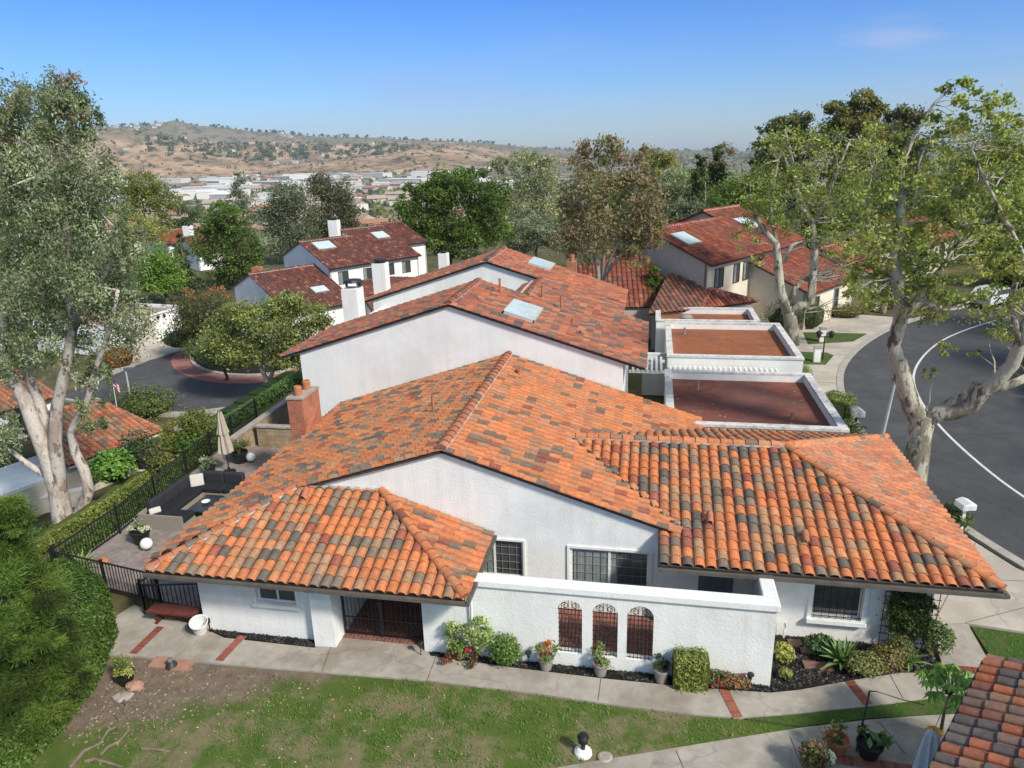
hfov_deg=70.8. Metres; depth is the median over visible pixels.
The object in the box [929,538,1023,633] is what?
driveway
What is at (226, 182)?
warehouse
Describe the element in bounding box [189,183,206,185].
valley house
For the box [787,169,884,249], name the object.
background tree
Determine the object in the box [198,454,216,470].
potted plant
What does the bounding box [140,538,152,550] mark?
globe light
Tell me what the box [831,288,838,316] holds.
window
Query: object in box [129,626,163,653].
brick band
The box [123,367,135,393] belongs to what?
street lamp
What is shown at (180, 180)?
warehouse
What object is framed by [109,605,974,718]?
path
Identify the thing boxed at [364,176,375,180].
valley house
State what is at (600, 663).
potted plant
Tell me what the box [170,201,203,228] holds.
tree
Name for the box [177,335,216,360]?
shrub
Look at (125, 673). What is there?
potted plant
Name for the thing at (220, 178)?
warehouse
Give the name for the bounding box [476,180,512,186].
warehouse
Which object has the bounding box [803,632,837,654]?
fern shrub
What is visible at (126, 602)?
ground
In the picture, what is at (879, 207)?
background tree
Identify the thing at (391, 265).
window
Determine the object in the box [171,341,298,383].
island paving
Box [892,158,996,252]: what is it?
background tree
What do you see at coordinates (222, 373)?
island kerb
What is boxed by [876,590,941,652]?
climbing plant
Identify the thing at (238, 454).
potted plant
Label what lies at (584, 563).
window
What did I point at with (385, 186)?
valley house
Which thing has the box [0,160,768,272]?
valley trees
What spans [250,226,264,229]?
valley house
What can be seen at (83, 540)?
slope hedge
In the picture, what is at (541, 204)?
pale eucalyptus
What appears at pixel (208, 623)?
path light
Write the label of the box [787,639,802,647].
stepping stone
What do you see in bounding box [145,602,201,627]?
bench
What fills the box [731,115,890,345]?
sycamore tree
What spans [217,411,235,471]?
patio umbrella
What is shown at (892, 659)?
bronze shrub
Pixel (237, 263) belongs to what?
pine tree
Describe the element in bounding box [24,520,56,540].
slope shrub
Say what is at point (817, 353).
pedestal
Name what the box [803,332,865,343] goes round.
grass verge
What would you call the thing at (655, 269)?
cypress
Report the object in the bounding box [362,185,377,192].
valley house
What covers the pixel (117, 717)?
root
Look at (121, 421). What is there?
neighbour house
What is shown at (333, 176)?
warehouse
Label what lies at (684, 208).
background tree
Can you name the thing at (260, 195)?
warehouse
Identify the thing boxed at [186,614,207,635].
bucket
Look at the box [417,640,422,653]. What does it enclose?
path light
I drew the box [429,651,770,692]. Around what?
mulch
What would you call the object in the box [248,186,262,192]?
valley house
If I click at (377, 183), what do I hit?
warehouse
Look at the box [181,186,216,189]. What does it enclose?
warehouse
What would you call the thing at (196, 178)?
warehouse
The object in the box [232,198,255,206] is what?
valley house
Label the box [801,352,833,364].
grass verge
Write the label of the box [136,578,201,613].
iron gate
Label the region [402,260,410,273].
window
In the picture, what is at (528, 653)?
path light
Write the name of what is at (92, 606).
clipped hedge
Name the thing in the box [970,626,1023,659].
grass verge
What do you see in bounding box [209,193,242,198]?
warehouse
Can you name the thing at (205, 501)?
bowl
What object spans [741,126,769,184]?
conifer
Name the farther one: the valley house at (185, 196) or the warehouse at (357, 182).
the warehouse at (357, 182)
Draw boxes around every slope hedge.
[31,467,160,558]
[42,428,231,566]
[195,368,302,429]
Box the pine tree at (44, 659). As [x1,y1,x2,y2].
[0,492,105,751]
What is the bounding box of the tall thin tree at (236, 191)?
[225,169,258,242]
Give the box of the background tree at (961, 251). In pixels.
[935,222,979,265]
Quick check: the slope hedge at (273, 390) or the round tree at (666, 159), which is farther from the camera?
the round tree at (666, 159)
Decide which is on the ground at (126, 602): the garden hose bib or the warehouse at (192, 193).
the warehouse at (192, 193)
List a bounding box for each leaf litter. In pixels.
[78,669,474,767]
[674,331,810,423]
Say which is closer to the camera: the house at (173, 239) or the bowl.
the bowl
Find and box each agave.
[814,636,866,677]
[903,645,931,672]
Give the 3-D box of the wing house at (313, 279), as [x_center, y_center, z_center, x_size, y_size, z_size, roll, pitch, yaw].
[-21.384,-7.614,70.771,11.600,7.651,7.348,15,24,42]
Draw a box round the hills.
[0,120,754,186]
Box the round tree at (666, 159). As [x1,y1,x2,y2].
[633,145,687,226]
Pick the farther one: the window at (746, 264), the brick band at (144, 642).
the window at (746, 264)
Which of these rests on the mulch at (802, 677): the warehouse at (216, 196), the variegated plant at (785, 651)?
the variegated plant at (785, 651)
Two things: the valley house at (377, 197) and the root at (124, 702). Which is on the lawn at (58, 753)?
the root at (124, 702)
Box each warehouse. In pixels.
[154,178,190,182]
[158,189,216,199]
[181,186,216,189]
[195,176,215,179]
[196,189,250,199]
[200,177,236,180]
[201,180,234,184]
[203,187,246,189]
[206,183,224,185]
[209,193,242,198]
[210,184,260,187]
[226,197,270,204]
[252,181,299,185]
[257,191,311,197]
[265,175,303,180]
[281,173,315,177]
[313,175,336,178]
[331,181,361,184]
[336,173,356,177]
[342,185,362,191]
[357,173,391,177]
[371,181,409,187]
[378,178,432,182]
[411,171,440,176]
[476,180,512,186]
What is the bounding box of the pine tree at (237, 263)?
[184,198,272,286]
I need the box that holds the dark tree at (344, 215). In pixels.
[301,169,365,238]
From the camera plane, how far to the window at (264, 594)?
19.42 m
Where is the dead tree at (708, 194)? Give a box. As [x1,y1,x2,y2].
[698,182,714,205]
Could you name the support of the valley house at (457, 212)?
on the ground at (126, 602)
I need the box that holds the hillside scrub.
[59,118,765,183]
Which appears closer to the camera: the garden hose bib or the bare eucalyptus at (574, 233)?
the garden hose bib
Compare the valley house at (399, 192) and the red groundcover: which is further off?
the valley house at (399, 192)
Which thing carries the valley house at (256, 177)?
on the ground at (126, 602)
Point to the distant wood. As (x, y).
(791, 210)
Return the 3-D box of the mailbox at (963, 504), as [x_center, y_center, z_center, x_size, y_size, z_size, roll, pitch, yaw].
[14.860,4.396,23.706,0.440,1.280,0.472,-3,18,-3]
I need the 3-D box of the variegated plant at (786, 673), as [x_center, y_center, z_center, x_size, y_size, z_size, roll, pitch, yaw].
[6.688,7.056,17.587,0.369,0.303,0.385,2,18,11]
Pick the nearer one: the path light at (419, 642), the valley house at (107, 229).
the path light at (419, 642)
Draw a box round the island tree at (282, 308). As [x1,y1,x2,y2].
[188,289,335,382]
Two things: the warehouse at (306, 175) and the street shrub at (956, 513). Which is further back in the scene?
the warehouse at (306, 175)
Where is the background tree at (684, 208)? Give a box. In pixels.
[666,197,706,223]
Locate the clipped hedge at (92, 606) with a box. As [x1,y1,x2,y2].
[0,555,118,767]
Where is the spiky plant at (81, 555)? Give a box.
[73,549,100,566]
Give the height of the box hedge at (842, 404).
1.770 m
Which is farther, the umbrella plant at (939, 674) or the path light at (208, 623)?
the path light at (208, 623)
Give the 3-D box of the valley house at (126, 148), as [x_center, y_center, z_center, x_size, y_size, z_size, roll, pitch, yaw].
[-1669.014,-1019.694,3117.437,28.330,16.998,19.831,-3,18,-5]
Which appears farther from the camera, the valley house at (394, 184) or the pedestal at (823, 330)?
the valley house at (394, 184)
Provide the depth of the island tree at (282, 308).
48.73 m
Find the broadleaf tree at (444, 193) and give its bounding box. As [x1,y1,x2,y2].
[388,163,520,264]
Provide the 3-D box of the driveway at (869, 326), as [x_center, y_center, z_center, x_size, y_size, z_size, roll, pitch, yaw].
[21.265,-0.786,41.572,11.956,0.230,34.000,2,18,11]
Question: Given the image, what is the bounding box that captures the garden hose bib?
[783,621,785,637]
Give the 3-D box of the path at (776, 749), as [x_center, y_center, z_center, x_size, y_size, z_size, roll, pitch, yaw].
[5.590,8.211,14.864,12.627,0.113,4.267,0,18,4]
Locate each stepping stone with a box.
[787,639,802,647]
[799,645,815,653]
[801,660,818,669]
[817,662,834,671]
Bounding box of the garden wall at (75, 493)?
[39,487,82,512]
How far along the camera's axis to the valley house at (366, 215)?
603.67 m
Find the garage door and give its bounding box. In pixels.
[124,321,156,348]
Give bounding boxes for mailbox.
[849,405,865,422]
[954,497,976,528]
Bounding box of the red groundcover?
[709,670,753,692]
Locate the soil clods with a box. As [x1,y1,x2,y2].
[52,660,335,752]
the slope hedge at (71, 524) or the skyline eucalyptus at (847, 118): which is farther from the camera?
the skyline eucalyptus at (847, 118)
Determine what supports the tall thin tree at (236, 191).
on the ground at (126, 602)
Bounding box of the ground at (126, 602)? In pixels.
[0,144,1023,661]
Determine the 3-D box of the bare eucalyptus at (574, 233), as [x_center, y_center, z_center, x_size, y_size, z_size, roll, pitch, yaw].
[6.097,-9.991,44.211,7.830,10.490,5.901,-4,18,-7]
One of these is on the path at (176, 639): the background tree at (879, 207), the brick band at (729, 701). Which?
the brick band at (729, 701)
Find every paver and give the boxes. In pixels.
[148,656,172,668]
[170,659,194,671]
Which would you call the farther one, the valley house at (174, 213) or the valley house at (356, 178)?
the valley house at (356, 178)
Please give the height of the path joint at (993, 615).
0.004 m
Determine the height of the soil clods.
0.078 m
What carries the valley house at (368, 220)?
on the ground at (126, 602)
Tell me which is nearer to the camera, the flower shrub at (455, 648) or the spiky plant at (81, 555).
the flower shrub at (455, 648)
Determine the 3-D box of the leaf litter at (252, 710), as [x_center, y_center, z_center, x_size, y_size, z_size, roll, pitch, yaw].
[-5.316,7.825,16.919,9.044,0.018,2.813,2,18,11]
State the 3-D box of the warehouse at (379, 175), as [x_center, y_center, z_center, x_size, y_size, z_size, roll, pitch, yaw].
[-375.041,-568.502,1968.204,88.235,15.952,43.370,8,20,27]
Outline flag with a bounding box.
[113,379,119,405]
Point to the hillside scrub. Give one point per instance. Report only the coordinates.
(268, 153)
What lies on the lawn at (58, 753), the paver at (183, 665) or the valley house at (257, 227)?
the paver at (183, 665)
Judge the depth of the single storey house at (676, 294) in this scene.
48.59 m
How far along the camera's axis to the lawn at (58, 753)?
16.56 m
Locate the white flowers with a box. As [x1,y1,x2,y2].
[823,749,836,764]
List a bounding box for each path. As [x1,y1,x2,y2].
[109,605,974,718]
[558,714,954,767]
[934,624,985,666]
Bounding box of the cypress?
[641,264,663,295]
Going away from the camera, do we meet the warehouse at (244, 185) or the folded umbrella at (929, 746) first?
the folded umbrella at (929, 746)
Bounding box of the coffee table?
[187,494,223,512]
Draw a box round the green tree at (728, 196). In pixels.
[699,163,792,227]
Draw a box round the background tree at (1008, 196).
[961,163,1023,255]
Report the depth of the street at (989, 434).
34.24 m
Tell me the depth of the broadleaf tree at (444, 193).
87.57 m
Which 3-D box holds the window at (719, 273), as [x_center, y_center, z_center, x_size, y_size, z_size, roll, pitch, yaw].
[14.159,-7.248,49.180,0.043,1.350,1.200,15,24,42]
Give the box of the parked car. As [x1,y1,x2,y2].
[967,285,1014,305]
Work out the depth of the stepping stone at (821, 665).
17.89 m
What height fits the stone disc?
0.045 m
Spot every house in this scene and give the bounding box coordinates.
[0,369,53,438]
[0,399,161,490]
[33,303,181,354]
[102,221,136,239]
[122,146,129,150]
[142,351,1010,655]
[146,227,203,256]
[158,210,187,221]
[172,224,244,270]
[174,194,190,199]
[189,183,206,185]
[201,199,227,209]
[230,263,343,341]
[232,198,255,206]
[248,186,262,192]
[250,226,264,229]
[251,176,259,179]
[253,204,271,210]
[261,177,271,180]
[279,276,804,415]
[280,217,449,287]
[304,197,319,204]
[346,200,369,210]
[348,177,360,180]
[352,213,375,218]
[356,218,390,223]
[356,276,411,314]
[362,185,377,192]
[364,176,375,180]
[364,246,760,352]
[367,195,385,203]
[378,184,391,189]
[384,191,395,197]
[388,195,408,205]
[389,181,405,187]
[395,191,411,194]
[441,208,468,218]
[577,252,759,349]
[621,204,807,295]
[748,237,903,329]
[818,210,957,278]
[928,654,1023,767]
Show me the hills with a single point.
(179, 163)
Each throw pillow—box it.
[148,506,160,513]
[189,473,203,486]
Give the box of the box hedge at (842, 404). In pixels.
[824,390,858,424]
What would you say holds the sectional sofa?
on the patio
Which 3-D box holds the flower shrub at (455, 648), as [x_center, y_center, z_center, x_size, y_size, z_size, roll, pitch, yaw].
[-1.084,6.529,18.360,1.547,1.380,0.935,2,18,11]
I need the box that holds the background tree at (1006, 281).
[967,208,1023,291]
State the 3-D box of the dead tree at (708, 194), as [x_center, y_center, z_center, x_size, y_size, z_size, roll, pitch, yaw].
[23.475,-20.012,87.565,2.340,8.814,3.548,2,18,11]
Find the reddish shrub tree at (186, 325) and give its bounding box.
[159,278,246,347]
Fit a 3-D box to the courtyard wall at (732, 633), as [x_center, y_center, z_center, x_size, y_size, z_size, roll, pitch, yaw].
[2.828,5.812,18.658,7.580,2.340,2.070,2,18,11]
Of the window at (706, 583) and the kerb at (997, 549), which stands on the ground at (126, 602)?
the kerb at (997, 549)
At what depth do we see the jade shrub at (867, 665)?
17.45 m
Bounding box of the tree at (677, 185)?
[649,164,694,223]
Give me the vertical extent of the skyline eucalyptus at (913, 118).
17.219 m
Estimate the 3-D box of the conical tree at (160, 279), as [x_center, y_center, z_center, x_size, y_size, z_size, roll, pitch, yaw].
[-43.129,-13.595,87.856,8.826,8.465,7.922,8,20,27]
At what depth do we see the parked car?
55.74 m
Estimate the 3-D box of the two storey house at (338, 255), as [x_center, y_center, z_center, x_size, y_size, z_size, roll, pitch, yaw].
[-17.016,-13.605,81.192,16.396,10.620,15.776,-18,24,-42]
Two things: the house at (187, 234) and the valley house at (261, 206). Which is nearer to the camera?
the house at (187, 234)
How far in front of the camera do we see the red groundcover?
17.23 m
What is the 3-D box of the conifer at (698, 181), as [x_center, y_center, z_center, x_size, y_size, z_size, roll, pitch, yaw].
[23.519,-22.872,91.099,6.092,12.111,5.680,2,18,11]
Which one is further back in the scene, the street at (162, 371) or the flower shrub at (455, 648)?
the street at (162, 371)
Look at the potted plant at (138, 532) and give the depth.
24.60 m
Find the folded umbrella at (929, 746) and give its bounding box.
[912,728,939,767]
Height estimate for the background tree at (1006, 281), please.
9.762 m
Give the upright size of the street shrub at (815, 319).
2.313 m
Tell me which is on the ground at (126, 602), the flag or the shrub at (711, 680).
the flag
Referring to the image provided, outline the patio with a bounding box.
[85,420,289,610]
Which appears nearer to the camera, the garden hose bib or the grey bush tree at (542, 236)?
the garden hose bib
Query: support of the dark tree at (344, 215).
on the ground at (126, 602)
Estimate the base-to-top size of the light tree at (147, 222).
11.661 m
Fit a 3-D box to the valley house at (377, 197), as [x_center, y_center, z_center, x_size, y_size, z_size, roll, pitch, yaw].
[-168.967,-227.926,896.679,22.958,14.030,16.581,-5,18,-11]
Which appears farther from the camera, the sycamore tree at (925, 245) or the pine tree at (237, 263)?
the pine tree at (237, 263)
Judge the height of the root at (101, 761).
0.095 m
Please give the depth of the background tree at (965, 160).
90.32 m
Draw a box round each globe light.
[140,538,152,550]
[246,452,255,462]
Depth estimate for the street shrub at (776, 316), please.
49.31 m
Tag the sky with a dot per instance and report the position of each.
(666, 74)
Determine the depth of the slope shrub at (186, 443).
32.22 m
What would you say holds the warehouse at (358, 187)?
on the ground at (126, 602)
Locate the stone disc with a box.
[598,751,611,762]
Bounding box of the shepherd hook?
[855,690,923,750]
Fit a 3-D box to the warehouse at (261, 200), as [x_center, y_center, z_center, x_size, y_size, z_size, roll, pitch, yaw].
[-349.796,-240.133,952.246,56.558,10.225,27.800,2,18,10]
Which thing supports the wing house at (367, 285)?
on the ground at (126, 602)
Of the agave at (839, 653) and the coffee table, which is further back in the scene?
the coffee table
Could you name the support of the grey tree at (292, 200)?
on the ground at (126, 602)
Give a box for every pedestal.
[813,345,822,361]
[818,327,827,341]
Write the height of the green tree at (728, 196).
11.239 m
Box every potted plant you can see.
[110,653,135,686]
[127,518,150,545]
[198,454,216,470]
[230,437,250,463]
[534,639,561,671]
[587,640,613,677]
[652,653,670,683]
[816,719,850,756]
[854,721,893,761]
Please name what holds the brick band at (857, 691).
on the path at (176, 639)
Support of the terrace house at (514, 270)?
on the ground at (126, 602)
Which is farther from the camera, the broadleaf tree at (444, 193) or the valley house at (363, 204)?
the valley house at (363, 204)
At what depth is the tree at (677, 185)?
93.75 m
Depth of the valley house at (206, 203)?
874.24 m
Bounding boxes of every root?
[68,726,115,767]
[84,757,122,767]
[98,728,129,756]
[114,713,120,720]
[122,699,127,712]
[141,746,170,752]
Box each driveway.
[105,332,205,372]
[796,315,912,394]
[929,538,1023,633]
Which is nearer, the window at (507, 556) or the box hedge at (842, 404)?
the window at (507, 556)
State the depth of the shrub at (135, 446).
36.63 m
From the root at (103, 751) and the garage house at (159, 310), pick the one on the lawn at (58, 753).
the root at (103, 751)
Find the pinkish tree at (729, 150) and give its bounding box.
[704,141,737,172]
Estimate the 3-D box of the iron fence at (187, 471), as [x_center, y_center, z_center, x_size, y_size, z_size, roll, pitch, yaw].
[-13.564,3.426,29.451,0.364,1.090,14.273,0,18,6]
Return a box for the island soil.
[194,344,296,373]
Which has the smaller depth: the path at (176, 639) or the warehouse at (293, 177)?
the path at (176, 639)
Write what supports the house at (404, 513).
on the ground at (126, 602)
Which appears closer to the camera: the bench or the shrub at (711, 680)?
the shrub at (711, 680)
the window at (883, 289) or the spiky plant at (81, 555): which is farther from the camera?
the window at (883, 289)
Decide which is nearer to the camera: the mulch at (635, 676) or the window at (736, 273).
the mulch at (635, 676)
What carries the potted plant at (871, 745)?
on the path at (776, 749)
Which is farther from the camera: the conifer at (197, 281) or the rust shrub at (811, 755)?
the conifer at (197, 281)
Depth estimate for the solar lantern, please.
15.54 m
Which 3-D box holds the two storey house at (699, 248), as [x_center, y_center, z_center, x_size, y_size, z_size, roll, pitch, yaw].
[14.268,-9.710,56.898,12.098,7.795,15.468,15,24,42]
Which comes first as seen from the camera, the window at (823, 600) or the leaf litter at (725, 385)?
the window at (823, 600)
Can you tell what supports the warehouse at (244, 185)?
on the ground at (126, 602)
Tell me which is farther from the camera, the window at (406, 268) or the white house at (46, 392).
the window at (406, 268)
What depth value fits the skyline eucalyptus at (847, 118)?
82.33 m
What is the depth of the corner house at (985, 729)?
12.82 m
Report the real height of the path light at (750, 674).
0.470 m
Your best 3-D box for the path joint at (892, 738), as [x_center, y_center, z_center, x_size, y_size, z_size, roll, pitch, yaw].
[8.342,7.755,15.832,0.018,0.004,0.948,-4,18,-7]
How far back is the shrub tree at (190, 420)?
32.76 m
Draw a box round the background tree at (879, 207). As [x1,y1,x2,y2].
[843,175,931,220]
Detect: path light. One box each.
[206,618,210,631]
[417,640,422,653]
[525,650,531,665]
[747,672,753,687]
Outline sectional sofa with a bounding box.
[137,470,244,530]
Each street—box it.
[66,339,266,410]
[843,299,1023,559]
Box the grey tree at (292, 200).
[247,177,337,264]
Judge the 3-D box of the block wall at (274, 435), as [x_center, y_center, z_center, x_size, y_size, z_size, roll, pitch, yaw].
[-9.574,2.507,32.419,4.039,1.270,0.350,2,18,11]
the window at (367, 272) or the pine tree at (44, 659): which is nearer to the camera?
the pine tree at (44, 659)
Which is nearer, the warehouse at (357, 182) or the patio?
the patio
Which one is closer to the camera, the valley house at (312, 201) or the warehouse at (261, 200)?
the valley house at (312, 201)
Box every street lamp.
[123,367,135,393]
[881,377,895,433]
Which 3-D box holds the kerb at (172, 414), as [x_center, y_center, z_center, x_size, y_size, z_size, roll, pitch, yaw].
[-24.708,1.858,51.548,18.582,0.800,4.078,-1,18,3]
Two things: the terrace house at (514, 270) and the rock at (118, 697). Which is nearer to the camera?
the rock at (118, 697)
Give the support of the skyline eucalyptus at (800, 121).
on the ground at (126, 602)
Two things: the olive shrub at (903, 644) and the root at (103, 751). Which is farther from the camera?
the olive shrub at (903, 644)
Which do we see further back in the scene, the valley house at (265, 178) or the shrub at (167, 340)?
the valley house at (265, 178)
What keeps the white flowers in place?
on the path at (776, 749)
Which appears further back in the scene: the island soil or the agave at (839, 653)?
the island soil
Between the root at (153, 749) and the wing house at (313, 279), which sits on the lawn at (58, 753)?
the root at (153, 749)
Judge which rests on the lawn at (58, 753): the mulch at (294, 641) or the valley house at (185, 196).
the mulch at (294, 641)
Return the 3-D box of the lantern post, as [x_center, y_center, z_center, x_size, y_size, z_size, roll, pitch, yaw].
[18.757,-2.325,43.279,1.200,1.850,0.500,2,18,11]
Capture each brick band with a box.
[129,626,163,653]
[215,635,246,661]
[718,688,742,718]
[834,755,912,767]
[845,680,872,704]
[945,664,977,673]
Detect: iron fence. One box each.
[47,547,162,602]
[50,398,257,561]
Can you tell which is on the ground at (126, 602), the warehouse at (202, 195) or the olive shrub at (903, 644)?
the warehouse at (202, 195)
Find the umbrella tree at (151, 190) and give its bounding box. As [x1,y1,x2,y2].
[107,166,181,250]
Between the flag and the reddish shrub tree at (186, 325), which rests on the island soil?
the reddish shrub tree at (186, 325)
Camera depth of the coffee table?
26.76 m
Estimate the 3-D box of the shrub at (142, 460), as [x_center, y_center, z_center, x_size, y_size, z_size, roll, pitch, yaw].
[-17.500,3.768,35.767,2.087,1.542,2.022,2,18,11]
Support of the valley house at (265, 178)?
on the ground at (126, 602)
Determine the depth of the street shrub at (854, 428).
30.90 m
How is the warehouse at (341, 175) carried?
on the ground at (126, 602)
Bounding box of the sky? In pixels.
[0,0,1023,150]
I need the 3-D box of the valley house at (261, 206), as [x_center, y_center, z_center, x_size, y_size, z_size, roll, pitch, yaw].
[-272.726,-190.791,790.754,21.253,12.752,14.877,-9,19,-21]
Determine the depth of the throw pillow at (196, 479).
27.92 m
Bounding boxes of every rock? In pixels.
[97,557,108,562]
[112,691,133,702]
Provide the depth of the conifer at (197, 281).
93.08 m
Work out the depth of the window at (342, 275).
72.66 m
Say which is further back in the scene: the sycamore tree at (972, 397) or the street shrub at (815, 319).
the street shrub at (815, 319)
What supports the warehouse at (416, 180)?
on the ground at (126, 602)
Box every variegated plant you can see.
[773,640,795,664]
[778,666,793,679]
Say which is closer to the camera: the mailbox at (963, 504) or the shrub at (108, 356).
the mailbox at (963, 504)
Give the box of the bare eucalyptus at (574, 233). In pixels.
[546,132,677,280]
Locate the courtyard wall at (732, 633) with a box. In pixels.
[472,573,780,686]
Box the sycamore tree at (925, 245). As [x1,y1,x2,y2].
[856,217,958,313]
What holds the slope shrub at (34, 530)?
on the ground at (126, 602)
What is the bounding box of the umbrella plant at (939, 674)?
[914,662,973,736]
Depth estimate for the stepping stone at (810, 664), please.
18.01 m
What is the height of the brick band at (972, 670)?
0.053 m
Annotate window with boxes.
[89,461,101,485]
[252,588,301,610]
[338,270,348,284]
[363,267,371,278]
[389,263,394,274]
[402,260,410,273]
[483,538,525,575]
[567,545,652,586]
[698,576,732,592]
[714,267,724,287]
[733,263,740,282]
[742,260,749,280]
[805,584,869,627]
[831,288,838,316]
[876,281,887,307]
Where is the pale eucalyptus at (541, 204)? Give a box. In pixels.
[488,149,566,246]
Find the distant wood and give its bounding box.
[554,168,1021,237]
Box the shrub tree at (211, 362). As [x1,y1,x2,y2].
[186,335,253,379]
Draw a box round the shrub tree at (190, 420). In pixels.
[154,403,224,448]
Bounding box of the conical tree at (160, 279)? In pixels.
[126,240,193,304]
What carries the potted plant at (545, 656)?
on the mulch at (635, 676)
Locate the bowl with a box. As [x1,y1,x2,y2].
[201,499,209,503]
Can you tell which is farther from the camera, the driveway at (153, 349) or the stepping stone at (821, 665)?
the driveway at (153, 349)
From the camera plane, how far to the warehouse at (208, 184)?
1510.69 m
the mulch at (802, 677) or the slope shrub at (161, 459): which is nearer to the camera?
the mulch at (802, 677)
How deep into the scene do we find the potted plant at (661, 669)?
17.54 m
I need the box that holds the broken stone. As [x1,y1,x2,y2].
[125,680,143,691]
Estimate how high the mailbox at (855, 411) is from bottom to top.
1.340 m
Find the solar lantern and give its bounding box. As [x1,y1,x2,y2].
[574,731,591,759]
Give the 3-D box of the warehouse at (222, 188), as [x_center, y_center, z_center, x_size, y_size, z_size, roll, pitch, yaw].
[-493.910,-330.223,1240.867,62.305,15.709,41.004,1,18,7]
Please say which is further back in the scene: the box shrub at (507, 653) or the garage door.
the garage door
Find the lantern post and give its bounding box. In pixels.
[815,330,835,358]
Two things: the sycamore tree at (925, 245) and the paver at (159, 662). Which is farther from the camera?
the sycamore tree at (925, 245)
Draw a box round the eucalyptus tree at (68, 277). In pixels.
[0,64,164,525]
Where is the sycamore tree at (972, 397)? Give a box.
[830,74,1023,485]
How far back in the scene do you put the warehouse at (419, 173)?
1904.55 m
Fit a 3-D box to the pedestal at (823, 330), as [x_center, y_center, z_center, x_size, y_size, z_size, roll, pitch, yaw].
[20.420,-3.233,47.363,0.440,0.980,0.440,2,18,11]
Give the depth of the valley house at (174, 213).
699.60 m
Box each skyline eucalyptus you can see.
[746,109,830,213]
[813,87,896,196]
[864,102,941,207]
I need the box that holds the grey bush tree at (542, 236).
[498,211,565,256]
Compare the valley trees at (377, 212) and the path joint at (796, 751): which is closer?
the path joint at (796, 751)
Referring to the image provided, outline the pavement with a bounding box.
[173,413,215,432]
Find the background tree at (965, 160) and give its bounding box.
[925,84,1023,200]
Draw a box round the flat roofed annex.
[0,455,81,515]
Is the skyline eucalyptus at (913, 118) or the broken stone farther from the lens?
the skyline eucalyptus at (913, 118)
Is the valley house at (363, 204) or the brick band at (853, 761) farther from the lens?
the valley house at (363, 204)
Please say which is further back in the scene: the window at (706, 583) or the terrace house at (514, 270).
the terrace house at (514, 270)
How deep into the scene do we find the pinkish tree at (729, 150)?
137.40 m
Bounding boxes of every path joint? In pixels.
[790,737,802,766]
[878,721,905,753]
[965,607,1023,622]
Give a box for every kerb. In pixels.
[65,398,224,416]
[80,348,185,388]
[190,356,297,376]
[837,304,1023,570]
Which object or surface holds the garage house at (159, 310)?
on the ground at (126, 602)
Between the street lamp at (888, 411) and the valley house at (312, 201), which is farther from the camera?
the valley house at (312, 201)
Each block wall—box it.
[230,398,288,458]
[254,423,291,447]
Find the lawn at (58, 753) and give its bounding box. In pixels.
[24,612,924,767]
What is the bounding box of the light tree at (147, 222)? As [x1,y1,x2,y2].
[97,204,175,265]
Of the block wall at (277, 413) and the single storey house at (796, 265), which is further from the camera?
the single storey house at (796, 265)
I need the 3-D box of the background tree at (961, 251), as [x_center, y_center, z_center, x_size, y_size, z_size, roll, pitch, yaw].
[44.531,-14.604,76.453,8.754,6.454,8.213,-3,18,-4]
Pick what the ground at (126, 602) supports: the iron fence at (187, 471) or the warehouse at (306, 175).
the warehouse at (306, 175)
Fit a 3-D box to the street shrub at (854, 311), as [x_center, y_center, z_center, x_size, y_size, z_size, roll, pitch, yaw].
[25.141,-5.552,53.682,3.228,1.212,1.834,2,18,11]
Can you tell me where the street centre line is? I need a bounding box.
[912,317,1023,497]
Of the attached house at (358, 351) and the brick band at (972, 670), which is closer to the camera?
the brick band at (972, 670)
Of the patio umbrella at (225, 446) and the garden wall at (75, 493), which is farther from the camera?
the garden wall at (75, 493)
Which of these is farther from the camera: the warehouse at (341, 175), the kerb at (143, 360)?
the warehouse at (341, 175)
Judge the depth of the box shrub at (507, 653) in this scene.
18.09 m
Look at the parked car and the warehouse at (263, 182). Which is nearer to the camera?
the parked car
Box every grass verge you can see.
[744,693,964,727]
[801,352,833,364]
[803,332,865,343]
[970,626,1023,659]
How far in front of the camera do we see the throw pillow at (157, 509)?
25.82 m
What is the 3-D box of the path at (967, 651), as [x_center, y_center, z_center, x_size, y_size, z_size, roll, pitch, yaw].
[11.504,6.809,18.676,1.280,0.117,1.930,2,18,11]
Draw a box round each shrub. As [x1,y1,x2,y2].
[19,521,51,536]
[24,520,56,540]
[87,447,137,483]
[95,340,141,367]
[105,380,185,419]
[114,428,161,469]
[138,443,168,469]
[143,441,180,471]
[152,325,209,347]
[171,427,216,454]
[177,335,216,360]
[440,615,497,668]
[485,632,523,666]
[671,644,709,693]
[709,667,722,685]
[760,300,810,327]
[798,736,831,767]
[802,364,812,375]
[803,296,829,327]
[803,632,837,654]
[830,302,871,316]
[843,418,866,434]
[844,650,888,678]
[867,643,907,672]
[881,633,916,664]
[920,617,956,655]
[941,500,974,531]
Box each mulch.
[211,628,314,647]
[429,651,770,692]
[770,634,936,692]
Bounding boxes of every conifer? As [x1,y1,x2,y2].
[174,233,207,294]
[677,153,717,207]
[706,144,730,204]
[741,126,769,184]
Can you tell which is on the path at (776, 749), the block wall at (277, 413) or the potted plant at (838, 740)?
the potted plant at (838, 740)

